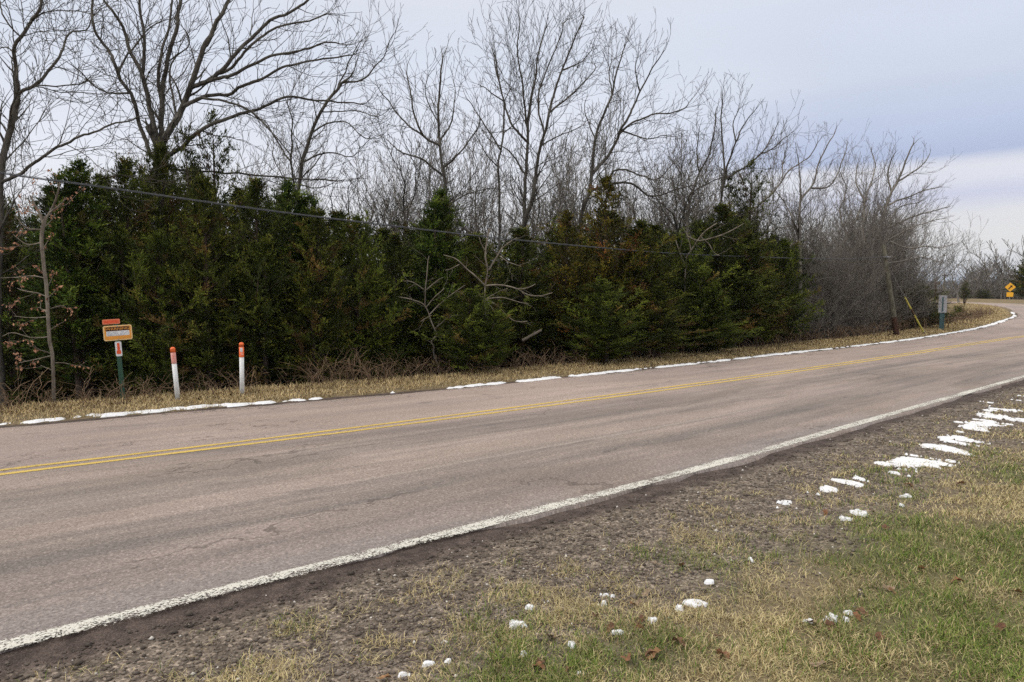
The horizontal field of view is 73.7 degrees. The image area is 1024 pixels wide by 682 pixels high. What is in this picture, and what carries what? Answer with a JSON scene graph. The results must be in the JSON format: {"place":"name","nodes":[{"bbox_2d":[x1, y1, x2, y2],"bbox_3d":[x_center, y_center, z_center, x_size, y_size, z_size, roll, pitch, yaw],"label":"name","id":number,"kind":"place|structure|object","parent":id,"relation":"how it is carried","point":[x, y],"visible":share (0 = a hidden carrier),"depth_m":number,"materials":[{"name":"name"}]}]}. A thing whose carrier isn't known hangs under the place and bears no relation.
{"place":"outdoors","nodes":[
{"label":"outdoors","id":0,"kind":"place"},
{"bbox_2d":[0,301,1023,653],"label":"road","id":1,"kind":"structure","parent":0,"point":[80,543],"depth_m":6.54,"materials":[{"name":"grey asphalt"}]},
{"bbox_2d":[0,302,1018,470],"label":"line","id":2,"kind":"object","parent":1,"relation":"on","point":[21,467],"visible":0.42,"depth_m":9.00,"materials":[{"name":"yellow paint"}]},
{"bbox_2d":[0,302,1019,474],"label":"line","id":3,"kind":"object","parent":1,"relation":"on","point":[22,471],"visible":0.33,"depth_m":8.61,"materials":[{"name":"yellow paint"}]},
{"bbox_2d":[0,375,1023,650],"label":"edge line","id":4,"kind":"object","parent":1,"relation":"on","point":[28,639],"visible":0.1,"depth_m":4.00,"materials":[{"name":"white paint"}]},
{"bbox_2d":[0,281,1023,681],"bbox_3d":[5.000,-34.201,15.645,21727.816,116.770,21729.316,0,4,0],"label":"ground","id":5,"kind":"structure","parent":0,"point":[142,625],"depth_m":3.40,"materials":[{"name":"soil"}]},
{"bbox_2d":[2,197,53,404],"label":"cedar tree","id":6,"kind":"object","parent":5,"relation":"on","point":[12,257],"visible":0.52,"depth_m":14.11,"materials":[{"name":"green plant"}]},
{"bbox_2d":[4,139,63,253],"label":"bare tree","id":7,"kind":"object","parent":5,"relation":"on","point":[16,205],"visible":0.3,"depth_m":17.53,"materials":[{"name":"brown plant"}]},
{"bbox_2d":[3,212,65,391],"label":"cedar tree","id":8,"kind":"object","parent":5,"relation":"on","point":[32,223],"visible":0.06,"depth_m":15.81,"materials":[{"name":"green plant"}]},
{"bbox_2d":[3,315,75,404],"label":"cedar tree","id":9,"kind":"object","parent":5,"relation":"on","point":[39,392],"visible":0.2,"depth_m":14.70,"materials":[{"name":"green plant"}]},
{"bbox_2d":[0,169,92,402],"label":"bare sapling","id":10,"kind":"object","parent":5,"relation":"on","point":[44,271],"visible":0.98,"depth_m":11.62,"materials":[{"name":"brown plant"}]},
{"bbox_2d":[3,181,93,402],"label":"cedar tree","id":11,"kind":"object","parent":5,"relation":"on","point":[44,212],"visible":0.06,"depth_m":18.05,"materials":[{"name":"green plant"}]},
{"bbox_2d":[32,312,125,402],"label":"cedar tree","id":12,"kind":"object","parent":5,"relation":"on","point":[69,394],"visible":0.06,"depth_m":14.67,"materials":[{"name":"green plant"}]},
{"bbox_2d":[0,156,179,400],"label":"cedar tree","id":13,"kind":"object","parent":5,"relation":"on","point":[72,249],"visible":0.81,"depth_m":13.46,"materials":[{"name":"green plant"}]},
{"bbox_2d":[0,0,215,405],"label":"bare tree","id":14,"kind":"object","parent":5,"relation":"on","point":[15,110],"visible":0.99,"depth_m":12.91,"materials":[{"name":"brown plant"}]},
{"bbox_2d":[27,151,195,398],"bbox_3d":[-8.132,-0.825,14.662,3.437,6.345,3.593,-2,5,-25],"label":"cedar tree","id":15,"kind":"object","parent":5,"relation":"on","point":[116,226],"visible":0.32,"depth_m":13.97,"materials":[{"name":"green plant"}]},
{"bbox_2d":[102,319,132,398],"bbox_3d":[-6.809,0.378,11.880,0.437,1.535,0.066,-7,8,-37],"label":"warning sign","id":16,"kind":"object","parent":5,"relation":"on","point":[116,332],"visible":0.99,"depth_m":11.83,"materials":[{"name":"orange metal"}]},
{"bbox_2d":[98,138,194,388],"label":"cedar tree","id":17,"kind":"object","parent":5,"relation":"on","point":[160,150],"visible":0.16,"depth_m":14.96,"materials":[{"name":"green plant"}]},
{"bbox_2d":[89,223,233,396],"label":"cedar tree","id":18,"kind":"object","parent":5,"relation":"on","point":[157,346],"visible":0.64,"depth_m":13.52,"materials":[{"name":"green plant"}]},
{"bbox_2d":[160,106,251,293],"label":"cedar tree","id":19,"kind":"object","parent":5,"relation":"on","point":[193,164],"visible":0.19,"depth_m":15.84,"materials":[{"name":"green plant"}]},
{"bbox_2d":[132,171,286,390],"bbox_3d":[-6.026,-0.881,14.100,3.240,5.175,2.575,-4,6,-41],"label":"cedar tree","id":20,"kind":"object","parent":5,"relation":"on","point":[201,262],"visible":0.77,"depth_m":13.72,"materials":[{"name":"green plant"}]},
{"bbox_2d":[31,0,397,229],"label":"bare tree","id":21,"kind":"object","parent":5,"relation":"on","point":[186,102],"visible":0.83,"depth_m":15.90,"materials":[{"name":"brown wood"}]},
{"bbox_2d":[181,183,273,385],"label":"cedar tree","id":22,"kind":"object","parent":5,"relation":"on","point":[240,202],"visible":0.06,"depth_m":18.59,"materials":[{"name":"green plant"}]},
{"bbox_2d":[184,174,343,389],"bbox_3d":[-5.329,-0.871,14.580,3.328,5.357,3.184,-3,5,-34],"label":"cedar tree","id":23,"kind":"object","parent":5,"relation":"on","point":[263,258],"visible":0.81,"depth_m":14.12,"materials":[{"name":"green plant"}]},
{"bbox_2d":[214,85,329,235],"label":"bare tree","id":24,"kind":"object","parent":5,"relation":"on","point":[250,157],"visible":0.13,"depth_m":24.39,"materials":[{"name":"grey plant"}]},
{"bbox_2d":[242,176,350,383],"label":"cedar tree","id":25,"kind":"object","parent":5,"relation":"on","point":[286,187],"visible":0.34,"depth_m":15.11,"materials":[{"name":"green plant"}]},
{"bbox_2d":[200,118,418,263],"bbox_3d":[-6.088,-2.615,22.665,8.089,9.246,4.466,2,5,27],"label":"bare tree","id":26,"kind":"object","parent":5,"relation":"on","point":[333,188],"visible":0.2,"depth_m":21.61,"materials":[{"name":"grey wood"}]},
{"bbox_2d":[249,205,394,383],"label":"cedar tree","id":27,"kind":"object","parent":5,"relation":"on","point":[313,316],"visible":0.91,"depth_m":14.48,"materials":[{"name":"green plant"}]},
{"bbox_2d":[222,0,427,234],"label":"bare tree","id":28,"kind":"object","parent":5,"relation":"on","point":[322,112],"visible":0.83,"depth_m":18.36,"materials":[{"name":"brown plant"}]},
{"bbox_2d":[289,206,415,381],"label":"cedar tree","id":29,"kind":"object","parent":5,"relation":"on","point":[367,284],"visible":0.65,"depth_m":15.40,"materials":[{"name":"green plant"}]},
{"bbox_2d":[322,206,406,309],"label":"cedar tree","id":30,"kind":"object","parent":5,"relation":"on","point":[333,214],"visible":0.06,"depth_m":19.12,"materials":[{"name":"green plant"}]},
{"bbox_2d":[304,112,440,245],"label":"bare tree","id":31,"kind":"object","parent":5,"relation":"on","point":[383,189],"visible":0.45,"depth_m":24.72,"materials":[{"name":"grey plant"}]},
{"bbox_2d":[351,124,449,265],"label":"bare tree","id":32,"kind":"object","parent":5,"relation":"on","point":[402,192],"visible":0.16,"depth_m":24.65,"materials":[{"name":"grey plant"}]},
{"bbox_2d":[368,231,445,378],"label":"cedar tree","id":33,"kind":"object","parent":5,"relation":"on","point":[394,246],"visible":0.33,"depth_m":16.75,"materials":[{"name":"green plant"}]},
{"bbox_2d":[356,105,458,264],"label":"bare tree","id":34,"kind":"object","parent":5,"relation":"on","point":[431,163],"visible":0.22,"depth_m":25.36,"materials":[{"name":"grey plant"}]},
{"bbox_2d":[340,99,521,263],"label":"bare tree","id":35,"kind":"object","parent":5,"relation":"on","point":[403,213],"visible":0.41,"depth_m":20.86,"materials":[{"name":"brown plant"}]},
{"bbox_2d":[346,29,518,287],"bbox_3d":[-2.075,-3.343,18.473,4.460,10.196,3.203,-2,5,-26],"label":"bare tree","id":36,"kind":"object","parent":5,"relation":"on","point":[442,174],"visible":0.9,"depth_m":18.37,"materials":[{"name":"grey wood"}]},
{"bbox_2d":[380,215,484,369],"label":"cedar tree","id":37,"kind":"object","parent":5,"relation":"on","point":[412,238],"visible":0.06,"depth_m":20.48,"materials":[{"name":"green plant"}]},
{"bbox_2d":[396,248,468,374],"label":"bare sapling","id":38,"kind":"object","parent":5,"relation":"on","point":[424,304],"visible":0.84,"depth_m":15.56,"materials":[{"name":"grey plant"}]},
{"bbox_2d":[401,310,466,377],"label":"cedar tree","id":39,"kind":"object","parent":5,"relation":"on","point":[445,360],"visible":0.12,"depth_m":17.35,"materials":[{"name":"green plant"}]},
{"bbox_2d":[392,85,513,244],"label":"bare tree","id":40,"kind":"object","parent":5,"relation":"on","point":[476,224],"visible":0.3,"depth_m":26.76,"materials":[{"name":"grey plant"}]},
{"bbox_2d":[410,134,504,264],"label":"bare tree","id":41,"kind":"object","parent":5,"relation":"on","point":[486,159],"visible":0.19,"depth_m":24.20,"materials":[{"name":"grey plant"}]},
{"bbox_2d":[395,185,522,373],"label":"cedar tree","id":42,"kind":"object","parent":5,"relation":"on","point":[438,245],"visible":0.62,"depth_m":16.96,"materials":[{"name":"green plant"}]},
{"bbox_2d":[410,284,518,372],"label":"cedar tree","id":43,"kind":"object","parent":5,"relation":"on","point":[491,329],"visible":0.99,"depth_m":15.38,"materials":[{"name":"green plant"}]},
{"bbox_2d":[434,111,509,252],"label":"bare tree","id":44,"kind":"object","parent":5,"relation":"on","point":[472,206],"visible":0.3,"depth_m":23.87,"materials":[{"name":"grey plant"}]},
{"bbox_2d":[425,94,520,277],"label":"bare tree","id":45,"kind":"object","parent":5,"relation":"on","point":[484,213],"visible":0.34,"depth_m":26.44,"materials":[{"name":"grey plant"}]},
{"bbox_2d":[422,232,542,372],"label":"cedar tree","id":46,"kind":"object","parent":5,"relation":"on","point":[475,243],"visible":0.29,"depth_m":16.82,"materials":[{"name":"green plant"}]},
{"bbox_2d":[423,9,560,369],"bbox_3d":[-0.456,-3.966,19.207,2.767,11.178,3.509,4,6,39],"label":"bare tree","id":47,"kind":"object","parent":5,"relation":"on","point":[499,181],"visible":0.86,"depth_m":19.45,"materials":[{"name":"brown plant"}]},
{"bbox_2d":[444,228,551,368],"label":"bare sapling","id":48,"kind":"object","parent":5,"relation":"on","point":[495,285],"visible":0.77,"depth_m":16.30,"materials":[{"name":"grey plant"}]},
{"bbox_2d":[0,305,997,409],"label":"undergrowth","id":49,"kind":"object","parent":5,"relation":"on","point":[975,314],"visible":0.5,"depth_m":14.82,"materials":[{"name":"brown plant"}]},
{"bbox_2d":[0,302,1010,424],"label":"dry grass","id":50,"kind":"structure","parent":5,"relation":"on","point":[936,329],"depth_m":14.30,"materials":[{"name":"beige plant"}]},
{"bbox_2d":[0,312,1016,424],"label":"snow","id":51,"kind":"structure","parent":5,"relation":"on","point":[258,402],"depth_m":13.91,"materials":[{"name":"white snow"}]},
{"bbox_2d":[456,131,575,258],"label":"bare tree","id":52,"kind":"object","parent":5,"relation":"on","point":[519,191],"visible":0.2,"depth_m":32.38,"materials":[{"name":"grey plant"}]},
{"bbox_2d":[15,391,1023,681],"bbox_3d":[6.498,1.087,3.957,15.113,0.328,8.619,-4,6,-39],"label":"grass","id":53,"kind":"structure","parent":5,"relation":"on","point":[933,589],"depth_m":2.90,"materials":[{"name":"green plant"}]},
{"bbox_2d":[465,225,592,367],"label":"cedar tree","id":54,"kind":"object","parent":5,"relation":"on","point":[531,301],"visible":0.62,"depth_m":17.98,"materials":[{"name":"green plant"}]},
{"bbox_2d":[474,112,590,259],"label":"bare tree","id":55,"kind":"object","parent":5,"relation":"on","point":[553,196],"visible":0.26,"depth_m":25.57,"materials":[{"name":"grey wood"}]},
{"bbox_2d":[451,0,641,317],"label":"bare tree","id":56,"kind":"object","parent":5,"relation":"on","point":[526,212],"visible":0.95,"depth_m":19.46,"materials":[{"name":"brown wood"}]},
{"bbox_2d":[502,111,595,267],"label":"bare tree","id":57,"kind":"object","parent":5,"relation":"on","point":[555,182],"visible":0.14,"depth_m":32.70,"materials":[{"name":"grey plant"}]},
{"bbox_2d":[492,135,612,254],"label":"bare tree","id":58,"kind":"object","parent":5,"relation":"on","point":[536,232],"visible":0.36,"depth_m":23.56,"materials":[{"name":"grey plant"}]},
{"bbox_2d":[484,99,625,267],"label":"bare tree","id":59,"kind":"object","parent":5,"relation":"on","point":[557,207],"visible":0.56,"depth_m":23.27,"materials":[{"name":"grey plant"}]},
{"bbox_2d":[512,208,626,364],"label":"cedar tree","id":60,"kind":"object","parent":5,"relation":"on","point":[583,273],"visible":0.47,"depth_m":18.53,"materials":[{"name":"green plant"}]},
{"bbox_2d":[530,214,617,361],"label":"cedar tree","id":61,"kind":"object","parent":5,"relation":"on","point":[551,240],"visible":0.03,"depth_m":21.88,"materials":[{"name":"green plant"}]},
{"bbox_2d":[542,82,633,242],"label":"bare tree","id":62,"kind":"object","parent":5,"relation":"on","point":[602,145],"visible":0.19,"depth_m":26.02,"materials":[{"name":"grey plant"}]},
{"bbox_2d":[544,274,675,362],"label":"cedar tree","id":63,"kind":"object","parent":5,"relation":"on","point":[607,332],"visible":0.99,"depth_m":17.22,"materials":[{"name":"green plant"}]},
{"bbox_2d":[557,172,682,358],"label":"cedar tree","id":64,"kind":"object","parent":5,"relation":"on","point":[602,233],"visible":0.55,"depth_m":19.16,"materials":[{"name":"green plant"}]},
{"bbox_2d":[569,109,673,246],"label":"bare tree","id":65,"kind":"object","parent":5,"relation":"on","point":[618,189],"visible":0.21,"depth_m":25.04,"materials":[{"name":"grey plant"}]},
{"bbox_2d":[570,122,718,268],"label":"bare tree","id":66,"kind":"object","parent":5,"relation":"on","point":[671,213],"visible":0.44,"depth_m":23.48,"materials":[{"name":"grey wood"}]},
{"bbox_2d":[556,1,738,361],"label":"bare tree","id":67,"kind":"object","parent":5,"relation":"on","point":[594,171],"visible":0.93,"depth_m":20.07,"materials":[{"name":"grey wood"}]},
{"bbox_2d":[594,218,709,355],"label":"cedar tree","id":68,"kind":"object","parent":5,"relation":"on","point":[661,279],"visible":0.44,"depth_m":19.15,"materials":[{"name":"green plant"}]},
{"bbox_2d":[620,121,708,256],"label":"bare tree","id":69,"kind":"object","parent":5,"relation":"on","point":[676,215],"visible":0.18,"depth_m":29.52,"materials":[{"name":"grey plant"}]},
{"bbox_2d":[631,132,702,256],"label":"bare tree","id":70,"kind":"object","parent":5,"relation":"on","point":[662,189],"visible":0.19,"depth_m":28.94,"materials":[{"name":"grey plant"}]},
{"bbox_2d":[622,285,719,358],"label":"cedar tree","id":71,"kind":"object","parent":5,"relation":"on","point":[655,323],"visible":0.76,"depth_m":18.37,"materials":[{"name":"green plant"}]},
{"bbox_2d":[625,144,718,241],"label":"bare tree","id":72,"kind":"object","parent":5,"relation":"on","point":[667,206],"visible":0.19,"depth_m":26.89,"materials":[{"name":"grey wood"}]},
{"bbox_2d":[643,227,741,354],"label":"cedar tree","id":73,"kind":"object","parent":5,"relation":"on","point":[697,276],"visible":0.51,"depth_m":20.03,"materials":[{"name":"green plant"}]},
{"bbox_2d":[660,113,728,243],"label":"bare tree","id":74,"kind":"object","parent":5,"relation":"on","point":[688,180],"visible":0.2,"depth_m":26.85,"materials":[{"name":"grey plant"}]},
{"bbox_2d":[648,108,742,243],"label":"bare tree","id":75,"kind":"object","parent":5,"relation":"on","point":[694,211],"visible":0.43,"depth_m":25.71,"materials":[{"name":"grey plant"}]},
{"bbox_2d":[398,395,1023,676],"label":"snow","id":76,"kind":"structure","parent":5,"relation":"on","point":[970,425],"depth_m":5.66,"materials":[{"name":"white snow"}]},
{"bbox_2d":[675,289,764,352],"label":"cedar tree","id":77,"kind":"object","parent":5,"relation":"on","point":[720,336],"visible":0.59,"depth_m":19.77,"materials":[{"name":"green plant"}]},
{"bbox_2d":[670,201,793,347],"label":"cedar tree","id":78,"kind":"object","parent":5,"relation":"on","point":[721,261],"visible":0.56,"depth_m":21.55,"materials":[{"name":"green plant"}]},
{"bbox_2d":[708,157,785,346],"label":"cedar tree","id":79,"kind":"object","parent":5,"relation":"on","point":[744,209],"visible":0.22,"depth_m":23.57,"materials":[{"name":"green plant"}]},
{"bbox_2d":[662,69,832,266],"bbox_3d":[8.056,-4.252,24.213,5.062,10.084,4.265,-4,6,-43],"label":"bare tree","id":80,"kind":"object","parent":5,"relation":"on","point":[724,174],"visible":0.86,"depth_m":23.71,"materials":[{"name":"grey wood"}]},
{"bbox_2d":[702,233,798,346],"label":"cedar tree","id":81,"kind":"object","parent":5,"relation":"on","point":[770,328],"visible":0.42,"depth_m":21.93,"materials":[{"name":"green plant"}]},
{"bbox_2d":[736,117,804,255],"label":"bare tree","id":82,"kind":"object","parent":5,"relation":"on","point":[772,206],"visible":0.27,"depth_m":28.63,"materials":[{"name":"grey plant"}]},
{"bbox_2d":[759,234,828,343],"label":"cedar tree","id":83,"kind":"object","parent":5,"relation":"on","point":[784,244],"visible":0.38,"depth_m":23.58,"materials":[{"name":"green plant"}]},
{"bbox_2d":[759,150,843,278],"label":"bare tree","id":84,"kind":"object","parent":5,"relation":"on","point":[797,224],"visible":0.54,"depth_m":25.75,"materials":[{"name":"grey wood"}]},
{"bbox_2d":[752,118,881,339],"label":"bare tree","id":85,"kind":"object","parent":5,"relation":"on","point":[800,188],"visible":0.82,"depth_m":26.54,"materials":[{"name":"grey plant"}]},
{"bbox_2d":[758,168,905,340],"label":"bare tree","id":86,"kind":"object","parent":5,"relation":"on","point":[784,230],"visible":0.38,"depth_m":27.54,"materials":[{"name":"grey plant"}]},
{"bbox_2d":[789,287,885,340],"bbox_3d":[12.518,-1.007,27.665,4.602,2.796,3.322,0,4,5],"label":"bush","id":87,"kind":"object","parent":5,"relation":"on","point":[827,325],"visible":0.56,"depth_m":27.07,"materials":[{"name":"grey plant"}]},
{"bbox_2d":[789,216,902,338],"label":"bare tree","id":88,"kind":"object","parent":5,"relation":"on","point":[822,272],"visible":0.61,"depth_m":27.05,"materials":[{"name":"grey plant"}]},
{"bbox_2d":[808,145,901,338],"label":"bare tree","id":89,"kind":"object","parent":5,"relation":"on","point":[859,209],"visible":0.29,"depth_m":30.31,"materials":[{"name":"grey plant"}]},
{"bbox_2d":[807,207,904,335],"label":"bare tree","id":90,"kind":"object","parent":5,"relation":"on","point":[879,251],"visible":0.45,"depth_m":28.66,"materials":[{"name":"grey plant"}]},
{"bbox_2d":[813,283,905,337],"bbox_3d":[13.196,-1.191,28.200,3.305,2.782,4.579,-1,5,-14],"label":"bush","id":91,"kind":"object","parent":5,"relation":"on","point":[859,303],"visible":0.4,"depth_m":27.52,"materials":[{"name":"grey plant"}]},
{"bbox_2d":[823,165,898,334],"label":"bare tree","id":92,"kind":"object","parent":5,"relation":"on","point":[837,189],"visible":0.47,"depth_m":29.92,"materials":[{"name":"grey plant"}]},
{"bbox_2d":[838,154,906,294],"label":"bare tree","id":93,"kind":"object","parent":5,"relation":"on","point":[877,219],"visible":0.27,"depth_m":31.77,"materials":[{"name":"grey plant"}]},
{"bbox_2d":[808,131,962,334],"bbox_3d":[15.906,-4.489,29.297,6.013,8.751,4.325,2,5,22],"label":"bare tree","id":94,"kind":"object","parent":5,"relation":"on","point":[888,199],"visible":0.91,"depth_m":29.08,"materials":[{"name":"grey plant"}]},
{"bbox_2d":[798,196,980,329],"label":"bare tree","id":95,"kind":"object","parent":5,"relation":"on","point":[917,248],"visible":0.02,"depth_m":51.07,"materials":[{"name":"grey plant"}]},
{"bbox_2d":[882,245,899,335],"bbox_3d":[15.396,-1.997,27.740,0.835,3.809,0.246,0,4,3],"label":"utility pole","id":96,"kind":"object","parent":5,"relation":"on","point":[895,327],"visible":0.88,"depth_m":27.70,"materials":[{"name":"brown wood"}]},
{"bbox_2d":[0,172,886,258],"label":"overhead cable","id":97,"kind":"object","parent":96,"relation":"attached to","point":[46,179],"visible":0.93,"depth_m":13.11,"materials":[{"name":"metal"}]},
{"bbox_2d":[851,280,940,332],"bbox_3d":[16.195,-1.531,29.453,4.302,2.614,3.105,3,6,38],"label":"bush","id":98,"kind":"object","parent":5,"relation":"on","point":[887,307],"visible":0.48,"depth_m":29.05,"materials":[{"name":"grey plant"}]},
{"bbox_2d":[807,179,988,330],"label":"bare tree","id":99,"kind":"object","parent":5,"relation":"on","point":[904,242],"visible":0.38,"depth_m":31.68,"materials":[{"name":"grey plant"}]},
{"bbox_2d":[856,211,959,329],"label":"bare tree","id":100,"kind":"object","parent":5,"relation":"on","point":[909,285],"visible":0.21,"depth_m":35.00,"materials":[{"name":"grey plant"}]},
{"bbox_2d":[897,282,951,328],"bbox_3d":[18.965,-1.680,32.724,2.770,2.332,3.838,2,5,19],"label":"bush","id":101,"kind":"object","parent":5,"relation":"on","point":[920,311],"visible":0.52,"depth_m":32.12,"materials":[{"name":"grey plant"}]},
{"bbox_2d":[903,284,971,327],"bbox_3d":[20.395,-1.652,33.363,3.587,2.362,3.221,3,5,33],"label":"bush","id":102,"kind":"object","parent":5,"relation":"on","point":[935,317],"visible":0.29,"depth_m":32.90,"materials":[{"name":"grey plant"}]},
{"bbox_2d":[906,254,1023,299],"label":"woods","id":103,"kind":"object","parent":5,"relation":"on","point":[978,284],"visible":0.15,"depth_m":121.70,"materials":[{"name":"grey plant"}]},
{"bbox_2d":[0,0,1023,280],"label":"sky","id":104,"kind":"structure","parent":0,"point":[951,72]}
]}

